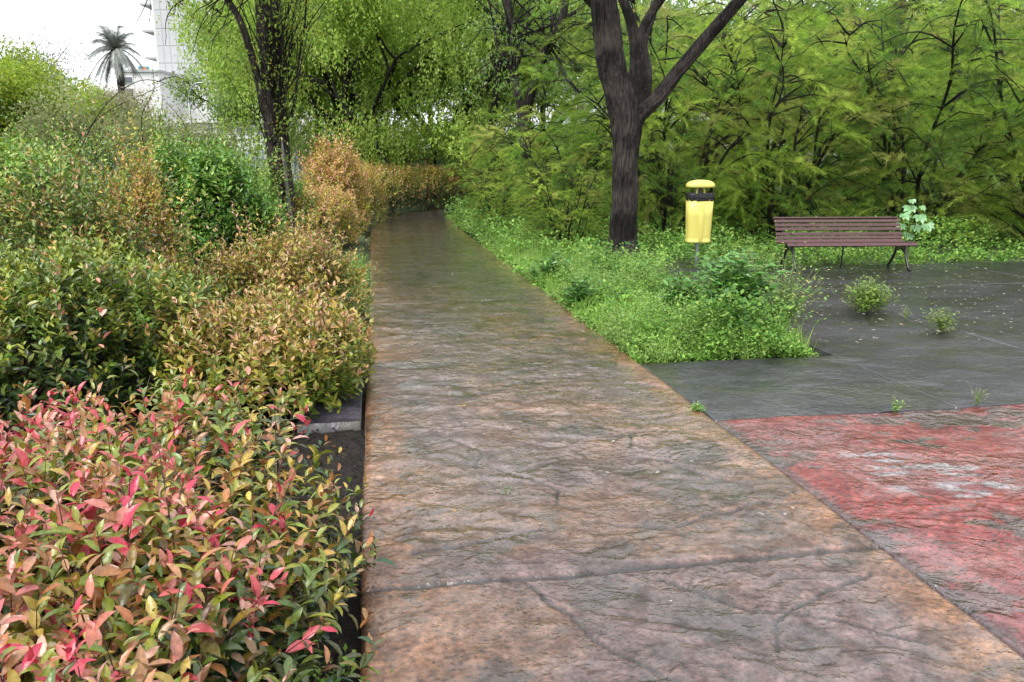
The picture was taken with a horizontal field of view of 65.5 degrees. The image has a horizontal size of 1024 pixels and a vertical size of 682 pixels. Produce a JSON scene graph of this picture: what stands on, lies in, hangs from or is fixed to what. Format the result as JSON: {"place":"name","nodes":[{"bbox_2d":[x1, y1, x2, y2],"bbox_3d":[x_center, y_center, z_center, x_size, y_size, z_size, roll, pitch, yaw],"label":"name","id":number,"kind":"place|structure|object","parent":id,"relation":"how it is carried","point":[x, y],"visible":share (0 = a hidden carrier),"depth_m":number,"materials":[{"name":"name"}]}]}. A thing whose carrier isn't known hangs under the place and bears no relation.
{"place":"outdoors","nodes":[
{"label":"outdoors","id":0,"kind":"place"},
{"bbox_2d":[0,276,254,561],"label":"bed soil","id":1,"kind":"structure","parent":0,"point":[84,392],"depth_m":5.64,"materials":[{"name":"black soil"}]},
{"bbox_2d":[0,107,110,250],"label":"privet bush","id":2,"kind":"object","parent":1,"relation":"on","point":[19,165],"visible":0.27,"depth_m":8.98,"materials":[{"name":"green plant"}]},
{"bbox_2d":[0,84,229,372],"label":"slender shrub","id":3,"kind":"object","parent":1,"relation":"on","point":[72,221],"visible":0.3,"depth_m":6.52,"materials":[{"name":"green plant"}]},
{"bbox_2d":[0,221,255,428],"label":"olive shrub","id":4,"kind":"object","parent":1,"relation":"on","point":[33,284],"visible":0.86,"depth_m":5.15,"materials":[{"name":"green plant"}]},
{"bbox_2d":[65,89,198,266],"bbox_3d":[-3.642,-1.234,7.869,1.560,2.423,1.339,0,13,0],"label":"slender shrub","id":5,"kind":"object","parent":1,"relation":"on","point":[148,202],"visible":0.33,"depth_m":7.73,"materials":[{"name":"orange plant"}]},
{"bbox_2d":[119,205,242,329],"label":"yellow shrub","id":6,"kind":"object","parent":1,"relation":"on","point":[186,268],"visible":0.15,"depth_m":7.41,"materials":[{"name":"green plant"}]},
{"bbox_2d":[0,268,394,681],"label":"red tipped shrub","id":7,"kind":"object","parent":1,"relation":"on","point":[135,614],"visible":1,"depth_m":2.28,"materials":[{"name":"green plant"}]},
{"bbox_2d":[100,130,300,294],"bbox_3d":[-3.936,-1.573,10.074,2.545,2.120,2.100,0,13,0],"label":"privet bush","id":8,"kind":"object","parent":1,"relation":"on","point":[217,176],"visible":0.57,"depth_m":9.64,"materials":[{"name":"green plant"}]},
{"bbox_2d":[173,182,374,326],"bbox_3d":[-2.234,-0.750,7.736,1.817,1.550,1.765,0,13,0],"label":"yellow shrub","id":9,"kind":"object","parent":1,"relation":"on","point":[301,257],"visible":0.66,"depth_m":7.50,"materials":[{"name":"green plant"}]},
{"bbox_2d":[11,221,365,270],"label":"lawn","id":10,"kind":"structure","parent":0,"point":[346,246],"depth_m":16.09,"materials":[{"name":"green plant"}]},
{"bbox_2d":[0,72,195,179],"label":"olive tree","id":11,"kind":"object","parent":10,"relation":"on","point":[77,129],"visible":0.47,"depth_m":20.28,"materials":[{"name":"green plant"}]},
{"bbox_2d":[5,82,316,266],"bbox_3d":[-5.575,-2.531,12.503,4.762,2.915,2.748,0,13,0],"label":"privet bush","id":12,"kind":"object","parent":10,"relation":"on","point":[256,163],"visible":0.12,"depth_m":12.24,"materials":[{"name":"green plant"}]},
{"bbox_2d":[53,65,215,174],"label":"arching canes","id":13,"kind":"object","parent":12,"relation":"attached to","point":[154,80],"visible":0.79,"depth_m":11.76,"materials":[{"name":"green plant"}]},
{"bbox_2d":[136,0,379,231],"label":"twin trunk tree","id":14,"kind":"object","parent":10,"relation":"on","point":[271,87],"visible":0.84,"depth_m":12.25,"materials":[{"name":"green plant"}]},
{"bbox_2d":[232,153,327,238],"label":"green bush","id":15,"kind":"object","parent":10,"relation":"on","point":[297,186],"visible":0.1,"depth_m":14.80,"materials":[{"name":"green plant"}]},
{"bbox_2d":[294,175,365,250],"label":"orange shrub","id":16,"kind":"object","parent":10,"relation":"on","point":[347,213],"visible":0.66,"depth_m":15.32,"materials":[{"name":"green plant"}]},
{"bbox_2d":[293,120,373,233],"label":"orange shrub","id":17,"kind":"object","parent":10,"relation":"on","point":[336,171],"visible":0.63,"depth_m":18.30,"materials":[{"name":"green plant"}]},
{"bbox_2d":[324,148,389,225],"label":"orange shrub","id":18,"kind":"object","parent":10,"relation":"on","point":[375,185],"visible":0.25,"depth_m":20.82,"materials":[{"name":"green plant"}]},
{"bbox_2d":[43,312,367,681],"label":"bed soil","id":19,"kind":"structure","parent":0,"point":[350,634],"depth_m":4.26,"materials":[{"name":"black soil"}]},
{"bbox_2d":[202,332,365,680],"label":"fallen leaves","id":20,"kind":"object","parent":19,"relation":"on","point":[339,641],"visible":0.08,"depth_m":4.30,"materials":[{"name":"plant"}]},
{"bbox_2d":[273,252,392,681],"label":"weeds","id":21,"kind":"object","parent":19,"relation":"on","point":[345,645],"visible":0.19,"depth_m":2.54,"materials":[{"name":"green plant"}]},
{"bbox_2d":[0,0,1019,159],"label":"sky","id":22,"kind":"structure","parent":0,"point":[80,15],"materials":[{"name":"white"}]},
{"bbox_2d":[14,163,1020,311],"bbox_3d":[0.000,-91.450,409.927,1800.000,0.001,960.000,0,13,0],"label":"ground","id":23,"kind":"structure","parent":0,"point":[367,235],"depth_m":21.57,"materials":[{"name":"brown soil"}]},
{"bbox_2d":[0,33,102,163],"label":"yellow green tree","id":24,"kind":"object","parent":23,"relation":"on","point":[17,78],"visible":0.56,"depth_m":22.61,"materials":[{"name":"green plant"}]},
{"bbox_2d":[0,26,117,92],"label":"bare tree","id":25,"kind":"object","parent":23,"relation":"on","point":[53,58],"visible":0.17,"depth_m":45.68,"materials":[{"name":"green plant"}]},
{"bbox_2d":[0,60,119,176],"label":"yellow green tree","id":26,"kind":"object","parent":23,"relation":"on","point":[100,105],"visible":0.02,"depth_m":27.88,"materials":[{"name":"green plant"}]},
{"bbox_2d":[16,82,161,140],"bbox_3d":[-21.103,-10.149,40.456,7.912,5.657,8.381,6,14,23],"label":"brown tree","id":27,"kind":"object","parent":23,"relation":"on","point":[118,99],"visible":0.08,"depth_m":38.92,"materials":[{"name":"green plant"}]},
{"bbox_2d":[82,25,145,114],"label":"palm tree","id":28,"kind":"object","parent":23,"relation":"on","point":[117,58],"visible":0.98,"depth_m":52.73,"materials":[{"name":"green plant"}]},
{"bbox_2d":[123,66,180,146],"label":"building","id":29,"kind":"structure","parent":23,"relation":"on","point":[145,73],"depth_m":70.90,"materials":[{"name":"grey concrete"}]},
{"bbox_2d":[94,110,250,184],"bbox_3d":[-10.021,-5.052,23.344,4.505,3.297,3.446,-6,14,-23],"label":"olive tree","id":30,"kind":"object","parent":23,"relation":"on","point":[204,134],"visible":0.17,"depth_m":22.86,"materials":[{"name":"green plant"}]},
{"bbox_2d":[188,80,215,131],"bbox_3d":[-14.875,-9.864,38.778,1.586,5.433,0.180,0,13,0],"label":"street lamp","id":31,"kind":"object","parent":23,"relation":"on","point":[189,110],"visible":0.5,"depth_m":38.30,"materials":[{"name":"white metal"}]},
{"bbox_2d":[139,0,336,137],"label":"apartment tower","id":32,"kind":"structure","parent":23,"relation":"on","point":[161,53],"depth_m":73.75,"materials":[{"name":"grey"}]},
{"bbox_2d":[170,120,308,149],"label":"building","id":33,"kind":"structure","parent":23,"relation":"on","point":[212,122],"depth_m":63.80,"materials":[{"name":"white concrete"}]},
{"bbox_2d":[136,241,377,431],"bbox_3d":[-1.746,-0.090,5.536,1.715,1.242,1.840,0,13,0],"label":"peach shrub","id":34,"kind":"object","parent":23,"relation":"on","point":[264,335],"visible":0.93,"depth_m":5.20,"materials":[{"name":"orange plant"}]},
{"bbox_2d":[160,67,398,149],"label":"park tree","id":35,"kind":"object","parent":23,"relation":"on","point":[216,106],"visible":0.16,"depth_m":41.26,"materials":[{"name":"green plant"}]},
{"bbox_2d":[188,0,394,152],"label":"slim tree","id":36,"kind":"object","parent":23,"relation":"on","point":[316,113],"visible":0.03,"depth_m":31.46,"materials":[{"name":"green plant"}]},
{"bbox_2d":[167,0,437,150],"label":"drooping tree","id":37,"kind":"object","parent":23,"relation":"on","point":[199,19],"visible":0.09,"depth_m":29.67,"materials":[{"name":"green plant"}]},
{"bbox_2d":[220,0,430,151],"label":"slim tree","id":38,"kind":"object","parent":23,"relation":"on","point":[347,60],"visible":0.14,"depth_m":27.96,"materials":[{"name":"green plant"}]},
{"bbox_2d":[297,364,362,433],"bbox_3d":[-1.292,0.395,5.819,0.395,0.125,1.650,-2,13,-10],"label":"stone band","id":39,"kind":"object","parent":23,"relation":"on","point":[348,416],"visible":0.32,"depth_m":5.14,"materials":[{"name":"grey stone"}]},
{"bbox_2d":[156,0,519,181],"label":"drooping tree","id":40,"kind":"object","parent":23,"relation":"on","point":[217,75],"visible":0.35,"depth_m":28.52,"materials":[{"name":"green plant"}]},
{"bbox_2d":[222,35,496,175],"bbox_3d":[-6.277,-11.818,35.322,13.435,11.204,13.581,0,13,0],"label":"drooping tree","id":41,"kind":"object","parent":23,"relation":"on","point":[323,93],"visible":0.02,"depth_m":31.60,"materials":[{"name":"green plant"}]},
{"bbox_2d":[194,0,527,210],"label":"drooping tree","id":42,"kind":"object","parent":23,"relation":"on","point":[430,26],"visible":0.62,"depth_m":26.00,"materials":[{"name":"green plant"}]},
{"bbox_2d":[302,83,447,147],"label":"park tree","id":43,"kind":"object","parent":23,"relation":"on","point":[415,94],"depth_m":42.52,"materials":[{"name":"green plant"}]},
{"bbox_2d":[357,160,405,220],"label":"hedge shrub","id":44,"kind":"object","parent":23,"relation":"on","point":[388,178],"visible":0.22,"depth_m":23.20,"materials":[{"name":"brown plant"}]},
{"bbox_2d":[365,161,425,215],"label":"hedge shrub","id":45,"kind":"object","parent":23,"relation":"on","point":[406,174],"visible":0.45,"depth_m":25.28,"materials":[{"name":"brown plant"}]},
{"bbox_2d":[244,2,576,197],"bbox_3d":[-4.509,-11.256,35.276,16.232,10.125,10.463,7,15,28],"label":"drooping tree","id":46,"kind":"object","parent":23,"relation":"on","point":[473,86],"visible":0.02,"depth_m":33.63,"materials":[{"name":"green plant"}]},
{"bbox_2d":[332,89,538,147],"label":"park tree","id":47,"kind":"object","parent":23,"relation":"on","point":[453,113],"visible":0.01,"depth_m":43.66,"materials":[{"name":"green plant"}]},
{"bbox_2d":[392,0,591,207],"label":"slim tree","id":48,"kind":"object","parent":23,"relation":"on","point":[462,6],"visible":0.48,"depth_m":24.17,"materials":[{"name":"green plant"}]},
{"bbox_2d":[480,231,820,363],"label":"grass","id":49,"kind":"structure","parent":0,"point":[537,256],"depth_m":8.58,"materials":[{"name":"green plant"}]},
{"bbox_2d":[522,250,573,278],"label":"nettle plant","id":50,"kind":"object","parent":49,"relation":"on","point":[547,267],"visible":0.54,"depth_m":10.63,"materials":[{"name":"green plant"}]},
{"bbox_2d":[560,273,601,305],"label":"nettle plant","id":51,"kind":"object","parent":49,"relation":"on","point":[584,288],"visible":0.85,"depth_m":8.87,"materials":[{"name":"green plant"}]},
{"bbox_2d":[516,238,825,364],"bbox_3d":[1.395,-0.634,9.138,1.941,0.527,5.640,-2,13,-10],"label":"weeds","id":52,"kind":"object","parent":49,"relation":"on","point":[770,334],"visible":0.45,"depth_m":6.97,"materials":[{"name":"green plant"}]},
{"bbox_2d":[654,270,708,315],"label":"nettle plant","id":53,"kind":"object","parent":49,"relation":"on","point":[684,292],"visible":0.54,"depth_m":8.07,"materials":[{"name":"green plant"}]},
{"bbox_2d":[685,243,791,329],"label":"nettle plant","id":54,"kind":"object","parent":49,"relation":"on","point":[733,270],"visible":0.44,"depth_m":7.36,"materials":[{"name":"green plant"}]},
{"bbox_2d":[360,206,1023,681],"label":"path","id":55,"kind":"structure","parent":0,"point":[560,554],"depth_m":3.53,"materials":[{"name":"brown stone"}]},
{"bbox_2d":[384,238,793,523],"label":"fallen petals","id":56,"kind":"object","parent":55,"relation":"on","point":[546,398],"visible":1,"depth_m":4.81,"materials":[{"name":"brown plant"}]},
{"bbox_2d":[688,401,707,413],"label":"weed tuft","id":57,"kind":"object","parent":55,"relation":"on","point":[699,407],"visible":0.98,"depth_m":5.22,"materials":[{"name":"green plant"}]},
{"bbox_2d":[425,191,1023,269],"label":"lawn","id":58,"kind":"structure","parent":0,"point":[683,264],"depth_m":14.41,"materials":[{"name":"green plant"}]},
{"bbox_2d":[70,150,582,194],"bbox_3d":[-16.218,-8.066,38.161,39.535,2.200,0.080,0,13,0],"label":"panel fence","id":59,"kind":"object","parent":58,"relation":"on","point":[294,164],"visible":0.02,"depth_m":38.07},
{"bbox_2d":[393,158,432,199],"bbox_3d":[-4.399,-6.754,33.312,2.300,1.792,0.200,0,13,0],"label":"wooden rail","id":60,"kind":"object","parent":58,"relation":"on","point":[408,161],"visible":0.22,"depth_m":33.13,"materials":[{"name":"brown wood"}]},
{"bbox_2d":[398,160,459,211],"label":"hedge shrub","id":61,"kind":"object","parent":58,"relation":"on","point":[433,173],"visible":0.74,"depth_m":26.93,"materials":[{"name":"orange plant"}]},
{"bbox_2d":[436,162,486,206],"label":"hedge shrub","id":62,"kind":"object","parent":58,"relation":"on","point":[460,178],"visible":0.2,"depth_m":28.11,"materials":[{"name":"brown plant"}]},
{"bbox_2d":[442,147,543,231],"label":"feathery bush","id":63,"kind":"object","parent":58,"relation":"on","point":[487,202],"visible":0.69,"depth_m":18.20,"materials":[{"name":"green plant"}]},
{"bbox_2d":[365,0,622,202],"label":"dark trunk tree","id":64,"kind":"object","parent":58,"relation":"on","point":[468,106],"visible":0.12,"depth_m":27.62,"materials":[{"name":"green plant"}]},
{"bbox_2d":[451,96,587,217],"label":"feathery bush","id":65,"kind":"object","parent":58,"relation":"on","point":[492,157],"visible":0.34,"depth_m":21.39,"materials":[{"name":"green plant"}]},
{"bbox_2d":[474,112,566,198],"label":"feathery bush","id":66,"kind":"object","parent":58,"relation":"on","point":[513,157],"visible":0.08,"depth_m":27.58,"materials":[{"name":"green plant"}]},
{"bbox_2d":[465,85,611,211],"bbox_3d":[1.450,-5.550,24.143,5.380,4.084,4.975,10,16,38],"label":"feathery bush","id":67,"kind":"object","parent":58,"relation":"on","point":[535,106],"visible":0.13,"depth_m":23.36,"materials":[{"name":"green plant"}]},
{"bbox_2d":[406,0,688,169],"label":"park tree","id":68,"kind":"object","parent":58,"relation":"on","point":[522,64],"visible":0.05,"depth_m":28.95,"materials":[{"name":"green plant"}]},
{"bbox_2d":[445,62,688,234],"bbox_3d":[1.712,-4.153,17.303,5.368,4.141,4.613,-11,17,-39],"label":"feathery bush","id":69,"kind":"object","parent":58,"relation":"on","point":[517,147],"visible":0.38,"depth_m":16.86,"materials":[{"name":"green plant"}]},
{"bbox_2d":[492,135,649,251],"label":"feathery bush","id":70,"kind":"object","parent":58,"relation":"on","point":[551,223],"visible":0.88,"depth_m":14.49,"materials":[{"name":"green plant"}]},
{"bbox_2d":[420,0,732,163],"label":"park tree","id":71,"kind":"object","parent":58,"relation":"on","point":[679,5],"visible":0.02,"depth_m":33.84,"materials":[{"name":"green plant"}]},
{"bbox_2d":[502,0,771,208],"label":"feathery bush","id":72,"kind":"object","parent":58,"relation":"on","point":[570,63],"visible":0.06,"depth_m":23.79,"materials":[{"name":"green plant"}]},
{"bbox_2d":[541,0,792,259],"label":"forked tree","id":73,"kind":"object","parent":58,"relation":"on","point":[633,103],"visible":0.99,"depth_m":12.88,"materials":[{"name":"brown plant"}]},
{"bbox_2d":[514,0,879,230],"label":"feathery bush","id":74,"kind":"object","parent":58,"relation":"on","point":[663,18],"visible":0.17,"depth_m":19.15,"materials":[{"name":"green plant"}]},
{"bbox_2d":[498,0,899,245],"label":"feathery bush","id":75,"kind":"object","parent":58,"relation":"on","point":[718,168],"visible":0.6,"depth_m":15.57,"materials":[{"name":"green plant"}]},
{"bbox_2d":[685,180,714,268],"bbox_3d":[2.830,-1.724,12.090,0.418,1.419,0.307,-1,13,-4],"label":"litter bin","id":76,"kind":"object","parent":58,"relation":"on","point":[699,208],"visible":0.99,"depth_m":11.93,"materials":[{"name":"yellow plastic"}]},
{"bbox_2d":[432,191,1023,271],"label":"undergrowth","id":77,"kind":"object","parent":58,"relation":"on","point":[1005,255],"visible":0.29,"depth_m":14.22,"materials":[{"name":"green plant"}]},
{"bbox_2d":[443,0,625,209],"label":"tree","id":78,"kind":"object","parent":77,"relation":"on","point":[508,33],"visible":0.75,"depth_m":19.29,"materials":[{"name":"green plant"}]},
{"bbox_2d":[556,0,905,167],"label":"park tree","id":79,"kind":"object","parent":58,"relation":"on","point":[664,31],"visible":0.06,"depth_m":27.02,"materials":[{"name":"green plant"}]},
{"bbox_2d":[651,3,903,208],"bbox_3d":[8.122,-7.120,25.260,8.142,7.323,8.410,9,16,34],"label":"feathery bush","id":80,"kind":"object","parent":58,"relation":"on","point":[831,11],"visible":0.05,"depth_m":23.98,"materials":[{"name":"green plant"}]},
{"bbox_2d":[675,0,918,196],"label":"park tree","id":81,"kind":"object","parent":58,"relation":"on","point":[819,34],"visible":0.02,"depth_m":29.97,"materials":[{"name":"green plant"}]},
{"bbox_2d":[629,0,997,238],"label":"feathery bush","id":82,"kind":"object","parent":58,"relation":"on","point":[800,199],"visible":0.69,"depth_m":15.84,"materials":[{"name":"green plant"}]},
{"bbox_2d":[655,0,1023,223],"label":"feathery bush","id":83,"kind":"object","parent":58,"relation":"on","point":[793,130],"visible":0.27,"depth_m":19.73,"materials":[{"name":"green plant"}]},
{"bbox_2d":[753,0,1023,207],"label":"feathery bush","id":84,"kind":"object","parent":58,"relation":"on","point":[1015,15],"visible":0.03,"depth_m":22.75,"materials":[{"name":"green plant"}]},
{"bbox_2d":[766,0,1023,254],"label":"feathery bush","id":85,"kind":"object","parent":58,"relation":"on","point":[933,183],"visible":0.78,"depth_m":15.17,"materials":[{"name":"green plant"}]},
{"bbox_2d":[797,0,1023,198],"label":"park tree","id":86,"kind":"object","parent":58,"relation":"on","point":[908,16],"visible":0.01,"depth_m":27.77,"materials":[{"name":"green plant"}]},
{"bbox_2d":[896,199,934,258],"bbox_3d":[6.430,-1.737,12.702,0.666,1.055,0.306,0,13,0],"label":"fig sapling","id":87,"kind":"object","parent":58,"relation":"on","point":[929,226],"visible":0.81,"depth_m":12.66,"materials":[{"name":"green plant"}]},
{"bbox_2d":[833,0,1017,172],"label":"dark trunk tree","id":88,"kind":"object","parent":58,"relation":"on","point":[900,25],"visible":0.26,"depth_m":25.23,"materials":[{"name":"green plant"}]},
{"bbox_2d":[852,0,1023,226],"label":"feathery bush","id":89,"kind":"object","parent":58,"relation":"on","point":[858,10],"visible":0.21,"depth_m":19.20,"materials":[{"name":"green plant"}]},
{"bbox_2d":[875,0,1023,242],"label":"feathery bush","id":90,"kind":"object","parent":58,"relation":"on","point":[998,85],"visible":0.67,"depth_m":14.76,"materials":[{"name":"green plant"}]},
{"bbox_2d":[912,0,1023,203],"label":"feathery bush","id":91,"kind":"object","parent":58,"relation":"on","point":[1005,52],"visible":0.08,"depth_m":22.65,"materials":[{"name":"green plant"}]},
{"bbox_2d":[954,75,1023,227],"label":"feathery bush","id":92,"kind":"object","parent":58,"relation":"on","point":[1007,97],"visible":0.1,"depth_m":17.21,"materials":[{"name":"green plant"}]},
{"bbox_2d":[641,355,955,421],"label":"plaza","id":93,"kind":"structure","parent":0,"point":[722,390],"depth_m":5.78,"materials":[{"name":"grey concrete"}]},
{"bbox_2d":[657,263,1023,408],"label":"plaza","id":94,"kind":"structure","parent":0,"point":[950,367],"depth_m":7.87,"materials":[{"name":"grey concrete"}]},
{"bbox_2d":[713,241,774,289],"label":"flowering weed","id":95,"kind":"object","parent":94,"relation":"on","point":[752,261],"visible":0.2,"depth_m":9.14,"materials":[{"name":"green plant"}]},
{"bbox_2d":[749,242,836,331],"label":"flowering weed","id":96,"kind":"object","parent":94,"relation":"on","point":[790,296],"visible":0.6,"depth_m":7.56,"materials":[{"name":"green plant"}]},
{"bbox_2d":[772,217,917,271],"bbox_3d":[5.047,-1.479,12.100,1.980,0.760,0.806,-1,13,-3],"label":"park bench","id":97,"kind":"object","parent":94,"relation":"on","point":[836,223],"visible":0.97,"depth_m":12.26,"materials":[{"name":"paint"}]},
{"bbox_2d":[673,263,1023,342],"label":"fallen petals","id":98,"kind":"object","parent":94,"relation":"on","point":[904,305],"visible":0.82,"depth_m":9.53,"materials":[{"name":"plant"}]},
{"bbox_2d":[835,274,898,312],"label":"weed clump","id":99,"kind":"object","parent":94,"relation":"on","point":[870,296],"visible":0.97,"depth_m":8.64,"materials":[{"name":"green plant"}]},
{"bbox_2d":[920,306,965,331],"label":"weed clump","id":100,"kind":"object","parent":94,"relation":"on","point":[942,318],"visible":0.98,"depth_m":7.64,"materials":[{"name":"green plant"}]},
{"bbox_2d":[970,386,989,404],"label":"weed tuft","id":101,"kind":"object","parent":94,"relation":"on","point":[977,399],"visible":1,"depth_m":5.37,"materials":[{"name":"green plant"}]},
{"bbox_2d":[716,404,1023,656],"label":"red paving","id":102,"kind":"structure","parent":0,"point":[933,499],"depth_m":4.05,"materials":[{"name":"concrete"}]},
{"bbox_2d":[891,399,908,412],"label":"weed tuft","id":103,"kind":"object","parent":102,"relation":"on","point":[896,406],"visible":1,"depth_m":5.22,"materials":[{"name":"green plant"}]},
{"bbox_2d":[946,261,1023,276],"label":"plaza","id":104,"kind":"structure","parent":0,"point":[1013,268],"depth_m":12.37,"materials":[{"name":"grey concrete"}]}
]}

